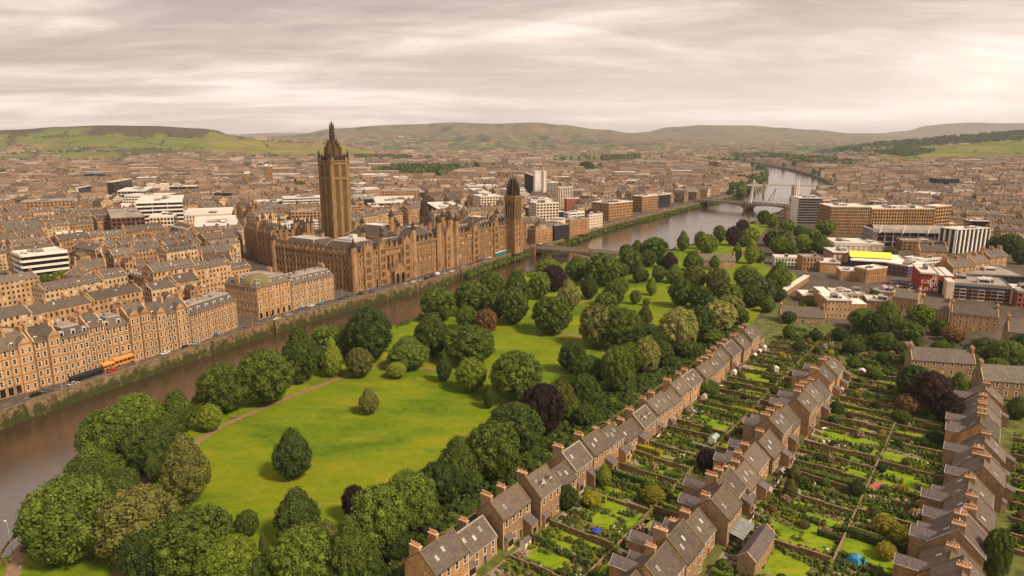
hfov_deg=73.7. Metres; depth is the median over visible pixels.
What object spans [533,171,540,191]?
office block
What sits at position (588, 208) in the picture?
tenement
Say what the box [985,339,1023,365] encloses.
broadleaf tree
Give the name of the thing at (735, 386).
shrub
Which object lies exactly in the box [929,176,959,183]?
modern block
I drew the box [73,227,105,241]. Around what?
tenement
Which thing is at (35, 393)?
parked car
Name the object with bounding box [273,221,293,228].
flat roofed block
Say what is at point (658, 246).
broadleaf tree
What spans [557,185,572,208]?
office block
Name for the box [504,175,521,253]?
gothic tower
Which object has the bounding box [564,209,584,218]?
office block
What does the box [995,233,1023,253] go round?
broadleaf tree
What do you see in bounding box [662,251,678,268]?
copper beech
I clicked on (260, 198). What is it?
tenement
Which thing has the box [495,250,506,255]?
blue bus
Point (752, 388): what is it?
garden wall
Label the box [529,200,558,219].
modern block
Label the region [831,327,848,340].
broadleaf tree
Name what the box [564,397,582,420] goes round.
broadleaf tree
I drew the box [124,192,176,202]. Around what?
modern block
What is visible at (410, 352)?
broadleaf tree
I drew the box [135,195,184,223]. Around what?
office block
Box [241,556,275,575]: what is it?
broadleaf tree
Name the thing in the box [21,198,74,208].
modern block
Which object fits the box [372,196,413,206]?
office block
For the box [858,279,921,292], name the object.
car park
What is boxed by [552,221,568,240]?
office block
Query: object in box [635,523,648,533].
shrub
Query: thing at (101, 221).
tenement
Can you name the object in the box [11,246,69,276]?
office block
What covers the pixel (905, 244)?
office block
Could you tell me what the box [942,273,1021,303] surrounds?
apartment block
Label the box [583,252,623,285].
broadleaf tree
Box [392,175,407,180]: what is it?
modern block
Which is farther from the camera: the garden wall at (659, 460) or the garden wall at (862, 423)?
the garden wall at (862, 423)
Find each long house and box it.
[778,301,825,323]
[904,341,975,377]
[970,358,1023,397]
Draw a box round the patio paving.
[487,349,846,575]
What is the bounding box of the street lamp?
[4,520,12,552]
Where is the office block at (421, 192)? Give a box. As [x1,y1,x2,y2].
[403,188,424,197]
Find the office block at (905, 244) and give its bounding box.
[894,237,946,250]
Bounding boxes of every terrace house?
[403,528,469,575]
[457,515,497,575]
[476,481,538,550]
[516,463,561,527]
[547,440,598,493]
[551,460,577,489]
[573,427,617,470]
[591,422,630,462]
[606,416,648,455]
[608,540,685,575]
[621,570,640,575]
[624,405,656,439]
[627,518,704,575]
[633,389,673,433]
[649,507,716,561]
[658,376,690,411]
[664,388,682,417]
[675,367,702,403]
[677,483,742,546]
[682,465,754,516]
[693,358,716,392]
[701,353,725,382]
[705,346,730,372]
[713,440,770,480]
[716,338,741,370]
[723,457,769,506]
[727,427,792,474]
[729,332,751,362]
[738,323,759,356]
[742,406,798,451]
[751,402,801,435]
[753,325,764,348]
[769,388,817,435]
[778,379,831,424]
[791,363,841,403]
[803,356,848,390]
[805,377,831,405]
[806,355,851,380]
[892,539,982,575]
[907,507,987,569]
[919,471,993,509]
[922,488,996,534]
[930,554,985,575]
[942,430,1015,472]
[943,409,1000,445]
[943,452,1014,513]
[944,400,1001,432]
[952,443,1009,482]
[954,380,1009,414]
[964,392,1008,427]
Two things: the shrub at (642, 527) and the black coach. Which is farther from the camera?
the black coach
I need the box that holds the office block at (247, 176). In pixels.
[244,171,250,182]
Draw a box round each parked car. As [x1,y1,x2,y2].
[29,391,41,396]
[40,388,52,392]
[67,381,79,385]
[107,368,118,372]
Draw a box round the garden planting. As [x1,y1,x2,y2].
[392,334,1023,575]
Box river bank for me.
[743,161,829,189]
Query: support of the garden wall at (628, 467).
on the garden soil
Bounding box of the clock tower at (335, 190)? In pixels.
[317,122,352,238]
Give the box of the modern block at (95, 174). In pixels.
[84,172,104,175]
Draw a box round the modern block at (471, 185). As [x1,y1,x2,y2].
[465,183,498,191]
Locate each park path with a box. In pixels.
[111,366,455,575]
[558,331,607,354]
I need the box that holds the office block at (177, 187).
[169,184,197,190]
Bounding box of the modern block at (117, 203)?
[112,200,121,206]
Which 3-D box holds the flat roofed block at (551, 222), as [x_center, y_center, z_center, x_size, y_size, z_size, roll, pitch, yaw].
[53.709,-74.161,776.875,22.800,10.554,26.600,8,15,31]
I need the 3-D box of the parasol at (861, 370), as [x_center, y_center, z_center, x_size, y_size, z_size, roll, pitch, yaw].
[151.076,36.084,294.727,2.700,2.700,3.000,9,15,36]
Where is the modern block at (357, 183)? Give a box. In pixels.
[350,181,365,185]
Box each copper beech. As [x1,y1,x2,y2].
[340,484,362,516]
[519,382,563,435]
[541,265,567,290]
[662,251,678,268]
[696,448,716,470]
[725,226,741,245]
[735,219,749,231]
[763,234,771,245]
[908,370,954,407]
[930,391,966,421]
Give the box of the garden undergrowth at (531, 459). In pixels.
[373,299,1022,575]
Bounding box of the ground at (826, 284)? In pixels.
[0,150,1023,572]
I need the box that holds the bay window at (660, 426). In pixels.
[657,422,663,433]
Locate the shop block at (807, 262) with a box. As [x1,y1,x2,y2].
[796,252,823,270]
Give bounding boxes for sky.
[0,0,1023,133]
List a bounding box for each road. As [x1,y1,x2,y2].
[0,195,728,409]
[742,252,1002,339]
[865,252,970,289]
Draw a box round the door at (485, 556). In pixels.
[483,553,486,563]
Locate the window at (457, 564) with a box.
[455,561,458,570]
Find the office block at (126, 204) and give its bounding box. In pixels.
[121,203,134,206]
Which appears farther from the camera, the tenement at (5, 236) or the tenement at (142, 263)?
the tenement at (5, 236)
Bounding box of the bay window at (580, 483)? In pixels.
[576,478,583,493]
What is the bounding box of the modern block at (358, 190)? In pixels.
[350,187,378,193]
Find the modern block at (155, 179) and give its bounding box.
[137,176,157,181]
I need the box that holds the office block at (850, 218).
[817,202,871,234]
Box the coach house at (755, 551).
[736,523,775,575]
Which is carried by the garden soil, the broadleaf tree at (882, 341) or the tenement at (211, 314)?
the broadleaf tree at (882, 341)
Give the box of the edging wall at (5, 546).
[0,536,14,557]
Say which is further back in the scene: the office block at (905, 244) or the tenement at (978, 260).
the office block at (905, 244)
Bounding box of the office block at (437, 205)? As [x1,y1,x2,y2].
[428,201,466,210]
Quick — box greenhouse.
[708,433,719,443]
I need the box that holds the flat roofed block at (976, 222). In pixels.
[963,218,989,226]
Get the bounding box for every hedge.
[531,533,556,547]
[555,567,577,575]
[586,489,606,502]
[591,487,609,495]
[611,469,646,485]
[636,443,662,456]
[645,481,668,492]
[660,502,676,510]
[664,470,704,481]
[676,485,682,491]
[694,403,726,413]
[707,394,728,402]
[710,567,729,575]
[721,412,739,420]
[731,404,747,413]
[743,407,758,414]
[761,375,780,379]
[797,464,853,484]
[817,528,840,540]
[830,413,844,417]
[839,524,907,554]
[840,550,864,564]
[848,385,856,388]
[914,417,942,424]
[928,442,942,449]
[1013,497,1023,503]
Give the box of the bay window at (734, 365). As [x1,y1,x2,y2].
[732,361,736,369]
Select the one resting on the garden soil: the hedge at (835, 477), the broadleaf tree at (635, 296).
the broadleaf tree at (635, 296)
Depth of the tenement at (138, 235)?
589.31 m
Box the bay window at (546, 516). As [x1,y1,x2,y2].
[542,510,551,527]
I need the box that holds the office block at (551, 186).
[546,181,557,201]
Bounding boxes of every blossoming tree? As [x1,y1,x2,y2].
[557,279,581,309]
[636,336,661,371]
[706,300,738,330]
[718,294,745,309]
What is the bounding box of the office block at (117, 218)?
[107,208,144,229]
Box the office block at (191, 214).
[184,207,233,224]
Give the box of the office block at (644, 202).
[632,193,658,211]
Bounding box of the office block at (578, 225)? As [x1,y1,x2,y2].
[565,215,588,235]
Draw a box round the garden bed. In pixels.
[500,360,1023,575]
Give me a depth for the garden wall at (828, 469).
208.39 m
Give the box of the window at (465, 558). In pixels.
[463,555,466,564]
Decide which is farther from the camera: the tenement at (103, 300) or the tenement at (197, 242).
the tenement at (197, 242)
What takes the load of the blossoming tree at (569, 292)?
on the park lawn at (418, 420)
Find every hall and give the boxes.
[270,207,525,292]
[818,258,840,272]
[848,251,903,266]
[959,265,1023,283]
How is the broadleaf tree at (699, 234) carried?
on the park lawn at (418, 420)
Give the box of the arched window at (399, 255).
[387,253,400,270]
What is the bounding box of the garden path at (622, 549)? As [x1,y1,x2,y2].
[570,344,923,575]
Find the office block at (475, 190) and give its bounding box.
[469,188,490,193]
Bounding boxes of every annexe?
[796,289,813,301]
[827,286,864,300]
[863,294,890,307]
[870,285,895,299]
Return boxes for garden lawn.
[518,336,1023,575]
[526,550,563,568]
[592,512,617,528]
[626,513,652,528]
[643,519,651,534]
[707,421,728,430]
[745,373,768,382]
[763,550,810,575]
[769,520,799,539]
[802,526,828,547]
[829,432,858,444]
[835,538,893,569]
[871,449,906,461]
[903,478,915,490]
[918,483,931,491]
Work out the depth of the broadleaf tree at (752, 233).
639.22 m
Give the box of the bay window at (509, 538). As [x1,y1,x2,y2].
[504,532,513,550]
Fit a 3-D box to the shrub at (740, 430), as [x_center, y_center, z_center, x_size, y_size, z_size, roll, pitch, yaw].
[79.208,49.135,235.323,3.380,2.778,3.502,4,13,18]
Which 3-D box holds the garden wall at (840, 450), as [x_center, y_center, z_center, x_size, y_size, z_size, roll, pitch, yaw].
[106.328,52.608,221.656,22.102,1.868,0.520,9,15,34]
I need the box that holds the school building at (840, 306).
[813,286,866,318]
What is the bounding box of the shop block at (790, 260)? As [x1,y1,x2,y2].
[772,253,796,265]
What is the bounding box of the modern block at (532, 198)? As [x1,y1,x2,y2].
[527,196,551,203]
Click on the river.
(40, 451)
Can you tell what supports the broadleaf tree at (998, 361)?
on the garden soil
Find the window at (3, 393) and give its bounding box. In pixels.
[0,389,6,398]
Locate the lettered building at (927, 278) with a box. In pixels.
[911,263,954,292]
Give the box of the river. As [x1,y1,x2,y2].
[0,163,826,555]
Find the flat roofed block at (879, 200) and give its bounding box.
[870,199,886,204]
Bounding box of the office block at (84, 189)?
[76,185,91,191]
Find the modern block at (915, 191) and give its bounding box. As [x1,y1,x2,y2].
[904,190,931,192]
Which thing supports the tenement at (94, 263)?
on the ground at (826, 284)
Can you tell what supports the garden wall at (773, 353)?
on the garden soil
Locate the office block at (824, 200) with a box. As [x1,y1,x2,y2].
[821,196,830,202]
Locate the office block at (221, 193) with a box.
[214,191,231,195]
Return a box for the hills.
[0,122,1023,163]
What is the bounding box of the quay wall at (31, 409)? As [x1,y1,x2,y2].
[0,195,731,429]
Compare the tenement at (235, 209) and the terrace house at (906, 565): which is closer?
the terrace house at (906, 565)
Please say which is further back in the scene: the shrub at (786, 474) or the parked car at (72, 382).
the parked car at (72, 382)
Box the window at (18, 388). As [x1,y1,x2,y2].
[15,385,22,394]
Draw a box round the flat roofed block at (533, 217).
[522,216,543,218]
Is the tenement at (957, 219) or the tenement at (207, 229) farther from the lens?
the tenement at (957, 219)
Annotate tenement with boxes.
[0,192,8,199]
[0,198,14,207]
[0,208,31,219]
[0,217,24,226]
[0,229,18,247]
[0,245,8,270]
[0,268,38,307]
[0,299,33,332]
[0,324,38,399]
[1,220,48,242]
[2,225,45,239]
[3,204,25,211]
[5,234,45,246]
[6,216,40,222]
[6,239,55,273]
[20,193,39,200]
[20,317,66,387]
[23,290,92,324]
[28,205,54,217]
[31,271,104,303]
[32,214,46,218]
[40,214,65,223]
[45,211,79,217]
[46,223,52,238]
[49,218,69,234]
[50,229,91,265]
[51,315,92,379]
[53,205,68,209]
[54,207,66,213]
[55,209,73,214]
[63,266,93,278]
[65,206,85,211]
[66,216,93,230]
[69,305,108,368]
[71,239,108,265]
[72,209,90,216]
[73,214,96,219]
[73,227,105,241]
[74,254,106,270]
[75,200,82,207]
[79,196,95,207]
[80,206,101,210]
[83,280,143,313]
[88,208,106,215]
[92,196,112,209]
[92,213,108,230]
[92,237,116,245]
[95,263,127,288]
[95,306,131,362]
[101,242,128,255]
[102,204,117,209]
[102,226,125,239]
[104,243,134,278]
[105,205,131,212]
[112,296,154,361]
[114,234,156,245]
[115,233,150,239]
[122,220,164,236]
[128,264,142,286]
[129,239,164,259]
[133,255,159,268]
[134,239,158,244]
[140,276,176,302]
[141,254,196,282]
[142,291,191,355]
[151,230,185,241]
[153,228,195,235]
[156,239,198,261]
[161,234,201,246]
[164,268,200,300]
[170,220,195,231]
[178,230,205,238]
[179,255,199,261]
[184,197,200,200]
[184,286,238,342]
[185,199,198,210]
[189,223,221,233]
[192,255,231,293]
[196,198,213,206]
[197,227,243,254]
[198,239,235,262]
[199,202,224,207]
[199,247,232,262]
[202,235,241,262]
[208,195,228,204]
[218,222,244,244]
[224,203,236,216]
[224,266,291,319]
[225,196,246,200]
[226,199,239,206]
[231,259,251,275]
[236,197,259,218]
[245,201,264,218]
[246,195,269,199]
[248,207,274,222]
[260,200,273,204]
[268,194,283,198]
[275,211,285,220]
[278,263,334,309]
[292,201,320,209]
[351,196,364,207]
[352,214,364,228]
[354,209,378,223]
[360,206,375,210]
[370,206,389,223]
[381,204,397,210]
[392,203,406,208]
[392,209,402,225]
[399,202,420,223]
[404,196,421,201]
[405,199,420,204]
[429,208,444,225]
[445,207,459,218]
[446,203,460,208]
[458,204,480,221]
[470,192,482,206]
[477,203,494,214]
[490,211,504,218]
[491,203,504,211]
[496,198,504,205]
[501,208,525,217]
[522,196,528,208]
[522,217,546,237]
[570,202,584,210]
[575,196,597,204]
[582,202,591,216]
[600,195,615,199]
[784,202,790,218]
[835,195,853,200]
[842,199,869,204]
[846,196,865,204]
[863,191,884,200]
[871,201,897,204]
[874,197,902,202]
[893,284,920,311]
[900,196,916,203]
[906,198,921,203]
[914,240,948,260]
[921,293,951,322]
[926,199,944,204]
[929,199,959,202]
[935,254,974,273]
[939,191,962,200]
[941,200,973,207]
[949,214,966,225]
[949,299,999,333]
[950,208,971,215]
[961,205,983,209]
[961,250,988,270]
[962,208,1002,218]
[963,199,984,208]
[972,190,995,200]
[976,245,1007,266]
[981,196,1000,203]
[984,202,997,209]
[984,216,1015,223]
[985,222,1012,236]
[993,224,1023,236]
[994,204,1016,213]
[995,199,1021,207]
[997,217,1023,225]
[1001,195,1023,202]
[1001,211,1018,218]
[1001,314,1023,339]
[1009,206,1023,213]
[1016,210,1023,218]
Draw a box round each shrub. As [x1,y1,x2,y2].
[515,551,524,558]
[574,524,582,530]
[576,537,584,543]
[582,491,601,506]
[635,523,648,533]
[649,461,658,469]
[668,499,676,505]
[673,457,683,464]
[680,444,686,449]
[684,407,693,413]
[704,399,710,405]
[704,424,713,433]
[714,558,732,572]
[732,382,739,389]
[737,427,742,433]
[755,383,762,387]
[766,367,774,372]
[769,506,777,512]
[770,385,779,393]
[776,477,784,484]
[779,353,786,358]
[780,494,791,502]
[784,470,789,477]
[796,475,811,486]
[798,519,810,528]
[814,346,820,352]
[815,452,822,460]
[816,491,823,496]
[821,477,830,485]
[824,454,834,462]
[827,349,834,354]
[828,416,839,423]
[843,454,850,459]
[846,411,854,418]
[853,390,861,396]
[853,429,864,437]
[868,504,880,515]
[871,401,881,408]
[877,463,886,472]
[879,429,886,434]
[883,368,890,374]
[884,362,891,367]
[894,438,902,446]
[896,484,909,492]
[898,512,909,519]
[901,457,911,465]
[909,508,921,518]
[920,437,929,445]
[926,414,936,420]
[1014,523,1023,535]
[1015,511,1023,519]
[1017,449,1023,454]
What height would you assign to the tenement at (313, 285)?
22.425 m
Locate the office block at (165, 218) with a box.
[149,211,176,226]
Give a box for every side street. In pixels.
[238,316,249,326]
[243,246,347,300]
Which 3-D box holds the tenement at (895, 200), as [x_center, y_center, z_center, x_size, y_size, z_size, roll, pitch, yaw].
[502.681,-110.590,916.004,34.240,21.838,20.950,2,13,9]
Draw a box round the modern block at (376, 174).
[359,173,387,176]
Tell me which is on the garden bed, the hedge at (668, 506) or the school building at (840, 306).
the hedge at (668, 506)
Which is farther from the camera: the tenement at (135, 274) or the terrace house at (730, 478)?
the tenement at (135, 274)
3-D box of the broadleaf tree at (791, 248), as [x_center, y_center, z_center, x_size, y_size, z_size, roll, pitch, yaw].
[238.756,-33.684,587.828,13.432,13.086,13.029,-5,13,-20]
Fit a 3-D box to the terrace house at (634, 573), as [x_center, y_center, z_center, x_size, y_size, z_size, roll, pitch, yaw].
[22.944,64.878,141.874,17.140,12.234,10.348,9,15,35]
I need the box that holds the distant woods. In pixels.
[0,129,1023,195]
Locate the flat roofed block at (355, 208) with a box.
[351,205,360,211]
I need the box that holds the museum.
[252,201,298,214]
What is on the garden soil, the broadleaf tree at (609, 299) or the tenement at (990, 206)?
the broadleaf tree at (609, 299)
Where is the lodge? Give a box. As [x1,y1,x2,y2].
[698,251,735,267]
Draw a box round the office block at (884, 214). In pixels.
[868,203,905,225]
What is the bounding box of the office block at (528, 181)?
[524,172,532,193]
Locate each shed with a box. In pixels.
[519,534,531,549]
[668,418,675,425]
[700,393,707,399]
[731,369,736,375]
[769,486,772,496]
[777,467,785,476]
[793,489,800,499]
[823,246,850,262]
[827,237,870,251]
[865,238,883,250]
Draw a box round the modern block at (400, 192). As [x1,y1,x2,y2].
[382,188,418,197]
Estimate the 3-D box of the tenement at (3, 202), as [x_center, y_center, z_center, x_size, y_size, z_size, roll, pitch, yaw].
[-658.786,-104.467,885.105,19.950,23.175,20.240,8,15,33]
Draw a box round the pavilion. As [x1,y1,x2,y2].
[903,254,940,264]
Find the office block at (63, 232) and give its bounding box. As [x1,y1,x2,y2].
[56,230,81,234]
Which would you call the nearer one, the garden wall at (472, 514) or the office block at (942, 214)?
the garden wall at (472, 514)
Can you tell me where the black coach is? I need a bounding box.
[68,367,103,381]
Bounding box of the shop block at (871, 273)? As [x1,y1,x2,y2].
[853,264,887,282]
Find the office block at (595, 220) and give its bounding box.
[587,211,602,228]
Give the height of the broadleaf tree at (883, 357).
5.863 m
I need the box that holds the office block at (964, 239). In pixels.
[938,225,990,252]
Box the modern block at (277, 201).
[256,199,281,203]
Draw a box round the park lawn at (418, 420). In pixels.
[0,220,797,575]
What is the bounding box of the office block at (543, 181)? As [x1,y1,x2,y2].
[541,171,546,192]
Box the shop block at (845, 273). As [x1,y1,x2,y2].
[836,266,854,280]
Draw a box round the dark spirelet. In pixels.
[419,194,428,226]
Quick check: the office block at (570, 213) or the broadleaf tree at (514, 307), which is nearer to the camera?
the broadleaf tree at (514, 307)
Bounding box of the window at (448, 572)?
[446,567,450,575]
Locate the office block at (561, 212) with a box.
[524,206,564,217]
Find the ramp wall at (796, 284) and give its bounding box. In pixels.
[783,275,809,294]
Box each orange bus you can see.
[100,361,114,370]
[111,353,134,366]
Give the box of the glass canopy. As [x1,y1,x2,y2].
[728,517,754,546]
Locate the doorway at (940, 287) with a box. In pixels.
[938,281,942,292]
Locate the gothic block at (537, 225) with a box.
[527,219,539,240]
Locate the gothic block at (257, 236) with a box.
[243,212,299,265]
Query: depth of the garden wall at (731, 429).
235.53 m
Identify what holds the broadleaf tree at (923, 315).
on the garden soil
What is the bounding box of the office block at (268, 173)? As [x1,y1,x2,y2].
[264,164,272,181]
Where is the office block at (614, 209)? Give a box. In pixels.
[592,199,632,220]
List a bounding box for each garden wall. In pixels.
[395,522,458,566]
[467,510,476,519]
[508,554,559,575]
[550,519,613,547]
[583,539,622,575]
[589,489,648,512]
[619,462,677,483]
[621,504,657,538]
[635,449,689,469]
[649,440,696,457]
[654,505,676,519]
[667,425,719,438]
[667,466,694,493]
[676,418,726,433]
[698,399,747,409]
[717,445,727,450]
[720,388,760,399]
[721,417,744,439]
[722,380,768,392]
[725,435,741,440]
[728,376,773,386]
[741,368,782,377]
[746,362,789,370]
[748,529,831,562]
[761,399,768,405]
[762,350,801,357]
[767,344,807,352]
[772,340,811,346]
[773,488,853,513]
[784,466,850,489]
[791,458,867,481]
[798,448,873,468]
[803,439,877,460]
[819,420,886,438]
[829,415,890,430]
[831,520,852,564]
[832,401,890,415]
[839,395,898,409]
[842,411,892,422]
[848,381,902,393]
[850,526,890,538]
[851,377,896,386]
[851,482,868,519]
[854,370,898,379]
[858,507,916,525]
[862,359,903,367]
[865,354,903,363]
[868,453,881,482]
[879,460,943,479]
[881,428,893,454]
[889,440,942,453]
[892,431,943,444]
[896,423,944,434]
[910,418,941,428]
[1010,517,1023,524]
[1010,532,1023,541]
[1011,477,1023,484]
[1011,501,1023,506]
[1013,437,1023,442]
[1013,453,1023,460]
[1013,548,1023,556]
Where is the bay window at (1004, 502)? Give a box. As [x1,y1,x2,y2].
[1000,498,1006,513]
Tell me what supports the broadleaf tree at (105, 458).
on the river bank
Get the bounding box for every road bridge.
[530,244,619,256]
[694,180,799,209]
[719,155,762,160]
[744,183,831,193]
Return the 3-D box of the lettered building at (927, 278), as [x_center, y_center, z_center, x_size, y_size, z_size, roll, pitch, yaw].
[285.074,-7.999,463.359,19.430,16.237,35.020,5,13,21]
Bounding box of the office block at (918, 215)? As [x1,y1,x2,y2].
[894,203,934,224]
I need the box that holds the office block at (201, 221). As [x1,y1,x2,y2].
[194,215,237,226]
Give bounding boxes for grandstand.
[861,224,945,246]
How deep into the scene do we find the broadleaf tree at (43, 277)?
458.35 m
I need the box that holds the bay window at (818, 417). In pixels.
[816,413,820,424]
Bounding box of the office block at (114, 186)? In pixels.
[107,178,132,194]
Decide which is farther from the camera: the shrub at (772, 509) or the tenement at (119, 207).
the tenement at (119, 207)
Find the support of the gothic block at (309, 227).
on the ground at (826, 284)
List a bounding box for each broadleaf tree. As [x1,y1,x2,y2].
[12,472,112,564]
[27,544,56,565]
[39,273,50,282]
[48,269,68,281]
[61,444,127,473]
[65,460,116,483]
[73,406,143,455]
[89,482,183,568]
[104,478,133,501]
[109,392,164,424]
[110,467,140,485]
[116,527,160,575]
[118,421,171,473]
[143,450,161,483]
[145,503,236,575]
[156,415,180,439]
[160,431,211,503]
[161,388,196,432]
[192,533,260,575]
[194,363,246,411]
[195,403,223,431]
[221,509,232,526]
[234,508,259,535]
[237,348,296,404]
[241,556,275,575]
[266,521,330,575]
[271,427,313,480]
[271,486,321,537]
[281,326,320,379]
[291,371,306,383]
[294,181,305,184]
[310,325,338,346]
[315,560,341,575]
[316,345,323,367]
[318,518,337,540]
[320,338,343,376]
[326,513,369,575]
[334,324,350,357]
[343,306,393,359]
[345,347,374,377]
[349,482,410,548]
[351,541,383,575]
[358,387,379,413]
[378,528,410,559]
[386,361,406,377]
[387,335,430,369]
[387,468,438,531]
[413,317,448,356]
[415,312,449,333]
[417,509,438,532]
[419,286,455,319]
[419,459,463,503]
[436,352,451,381]
[438,434,479,479]
[443,323,495,363]
[454,279,490,313]
[454,356,486,391]
[455,305,476,325]
[460,468,483,494]
[465,418,521,479]
[475,308,497,333]
[478,271,504,293]
[482,291,502,318]
[483,384,494,407]
[487,401,545,451]
[488,349,544,400]
[497,285,529,323]
[503,268,531,301]
[510,378,542,402]
[529,270,550,298]
[531,296,572,333]
[534,258,559,271]
[550,377,576,418]
[558,340,586,372]
[559,484,578,509]
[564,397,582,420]
[565,256,586,279]
[570,372,601,408]
[571,354,603,382]
[573,404,599,424]
[578,161,594,168]
[578,302,612,347]
[580,272,598,298]
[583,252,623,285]
[594,292,617,310]
[596,463,611,485]
[599,344,636,390]
[601,282,624,304]
[602,307,646,346]
[613,277,628,293]
[619,244,633,254]
[619,248,643,273]
[619,263,628,276]
[619,341,643,370]
[622,323,669,344]
[629,289,641,303]
[632,240,642,252]
[632,260,644,282]
[638,304,652,323]
[640,485,666,504]
[641,237,668,256]
[641,249,656,266]
[641,268,649,281]
[642,298,650,304]
[646,277,656,294]
[652,266,665,281]
[656,254,664,266]
[656,339,674,367]
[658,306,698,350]
[665,264,683,281]
[667,277,693,306]
[675,340,700,357]
[677,230,689,250]
[682,250,704,268]
[683,264,705,285]
[687,285,714,307]
[691,304,717,339]
[694,231,704,247]
[696,234,719,253]
[697,327,722,342]
[699,379,719,394]
[704,266,730,294]
[709,255,720,267]
[712,225,725,242]
[717,283,745,301]
[732,241,741,261]
[733,265,760,284]
[735,308,749,324]
[738,274,776,297]
[739,233,749,246]
[740,283,764,306]
[741,227,760,242]
[744,239,759,263]
[756,250,765,262]
[757,210,769,223]
[758,405,769,414]
[759,295,776,311]
[764,228,792,241]
[765,259,792,287]
[766,213,778,227]
[768,236,788,253]
[773,287,787,301]
[778,219,796,231]
[781,311,796,322]
[782,324,796,337]
[782,388,792,392]
[782,479,798,497]
[783,241,797,254]
[788,464,800,479]
[792,341,807,350]
[793,225,806,236]
[795,234,808,241]
[796,237,813,252]
[806,228,820,239]
[808,330,823,340]
[811,234,833,253]
[815,219,836,234]
[829,400,843,414]
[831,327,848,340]
[841,339,865,354]
[846,308,875,328]
[847,355,861,367]
[849,479,866,495]
[860,312,888,335]
[866,367,883,379]
[867,332,897,350]
[868,290,880,294]
[870,514,899,535]
[875,352,892,363]
[875,540,896,560]
[876,300,903,331]
[882,247,898,254]
[887,524,909,549]
[890,409,911,423]
[891,341,907,352]
[892,319,925,343]
[894,393,922,413]
[895,364,927,392]
[899,351,905,362]
[906,304,935,325]
[917,404,932,415]
[924,430,944,443]
[928,319,948,334]
[930,340,951,348]
[940,326,967,341]
[950,371,968,391]
[968,337,996,350]
[974,352,980,365]
[975,349,989,360]
[983,526,1014,575]
[984,357,1009,364]
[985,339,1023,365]
[986,236,998,248]
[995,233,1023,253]
[1007,396,1023,418]
[1009,334,1023,344]
[1012,249,1023,263]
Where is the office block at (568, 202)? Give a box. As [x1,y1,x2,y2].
[564,196,578,211]
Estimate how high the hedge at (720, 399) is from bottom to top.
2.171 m
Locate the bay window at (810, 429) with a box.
[808,423,813,435]
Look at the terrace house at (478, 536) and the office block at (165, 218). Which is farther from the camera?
the office block at (165, 218)
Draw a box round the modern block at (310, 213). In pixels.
[291,209,320,225]
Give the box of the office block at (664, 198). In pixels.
[656,192,670,207]
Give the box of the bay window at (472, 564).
[469,560,476,575]
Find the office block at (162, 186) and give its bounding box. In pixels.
[146,182,168,190]
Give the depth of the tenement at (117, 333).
304.98 m
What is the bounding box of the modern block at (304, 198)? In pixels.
[282,194,319,204]
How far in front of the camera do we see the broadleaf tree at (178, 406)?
232.31 m
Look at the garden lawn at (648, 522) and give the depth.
181.32 m
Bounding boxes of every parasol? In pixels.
[592,527,600,532]
[858,368,865,373]
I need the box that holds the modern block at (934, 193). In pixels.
[919,192,945,195]
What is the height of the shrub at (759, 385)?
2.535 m
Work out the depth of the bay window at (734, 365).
299.72 m
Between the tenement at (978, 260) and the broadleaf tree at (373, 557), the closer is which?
the broadleaf tree at (373, 557)
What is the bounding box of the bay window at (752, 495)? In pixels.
[750,493,756,506]
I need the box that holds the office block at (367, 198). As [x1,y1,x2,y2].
[351,194,375,205]
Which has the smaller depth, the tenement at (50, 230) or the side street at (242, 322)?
the side street at (242, 322)
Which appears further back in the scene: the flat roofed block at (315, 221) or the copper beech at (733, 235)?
the flat roofed block at (315, 221)
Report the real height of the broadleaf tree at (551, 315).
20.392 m
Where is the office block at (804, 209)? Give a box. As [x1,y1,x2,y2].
[790,194,821,223]
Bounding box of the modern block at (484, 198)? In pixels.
[473,193,503,206]
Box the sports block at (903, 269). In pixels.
[886,258,930,276]
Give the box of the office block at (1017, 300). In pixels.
[1008,282,1023,306]
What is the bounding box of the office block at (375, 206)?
[367,202,379,209]
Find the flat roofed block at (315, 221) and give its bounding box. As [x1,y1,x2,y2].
[288,218,317,228]
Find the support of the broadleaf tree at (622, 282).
on the park lawn at (418, 420)
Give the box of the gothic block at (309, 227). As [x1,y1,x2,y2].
[293,217,313,235]
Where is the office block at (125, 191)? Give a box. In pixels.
[117,187,153,202]
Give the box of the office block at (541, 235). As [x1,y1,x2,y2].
[529,226,552,243]
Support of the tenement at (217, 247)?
on the ground at (826, 284)
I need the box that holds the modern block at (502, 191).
[500,188,525,194]
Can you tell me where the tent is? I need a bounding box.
[845,552,866,565]
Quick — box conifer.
[258,531,269,556]
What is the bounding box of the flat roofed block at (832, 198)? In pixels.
[826,197,837,200]
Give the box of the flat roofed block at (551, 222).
[546,217,565,226]
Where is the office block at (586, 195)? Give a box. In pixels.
[581,194,596,198]
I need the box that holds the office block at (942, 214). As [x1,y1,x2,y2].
[924,204,951,226]
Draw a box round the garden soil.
[392,299,1023,575]
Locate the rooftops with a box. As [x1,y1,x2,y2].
[0,134,1023,207]
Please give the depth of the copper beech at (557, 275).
448.61 m
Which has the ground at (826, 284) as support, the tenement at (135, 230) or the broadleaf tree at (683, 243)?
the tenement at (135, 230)
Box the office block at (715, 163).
[708,160,721,166]
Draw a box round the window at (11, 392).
[8,387,14,396]
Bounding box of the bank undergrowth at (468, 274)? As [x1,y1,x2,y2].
[0,184,831,567]
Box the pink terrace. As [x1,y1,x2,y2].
[869,482,882,488]
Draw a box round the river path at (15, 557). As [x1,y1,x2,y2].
[4,544,26,575]
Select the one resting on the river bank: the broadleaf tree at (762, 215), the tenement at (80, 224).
the broadleaf tree at (762, 215)
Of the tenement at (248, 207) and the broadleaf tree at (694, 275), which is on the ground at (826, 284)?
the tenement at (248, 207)

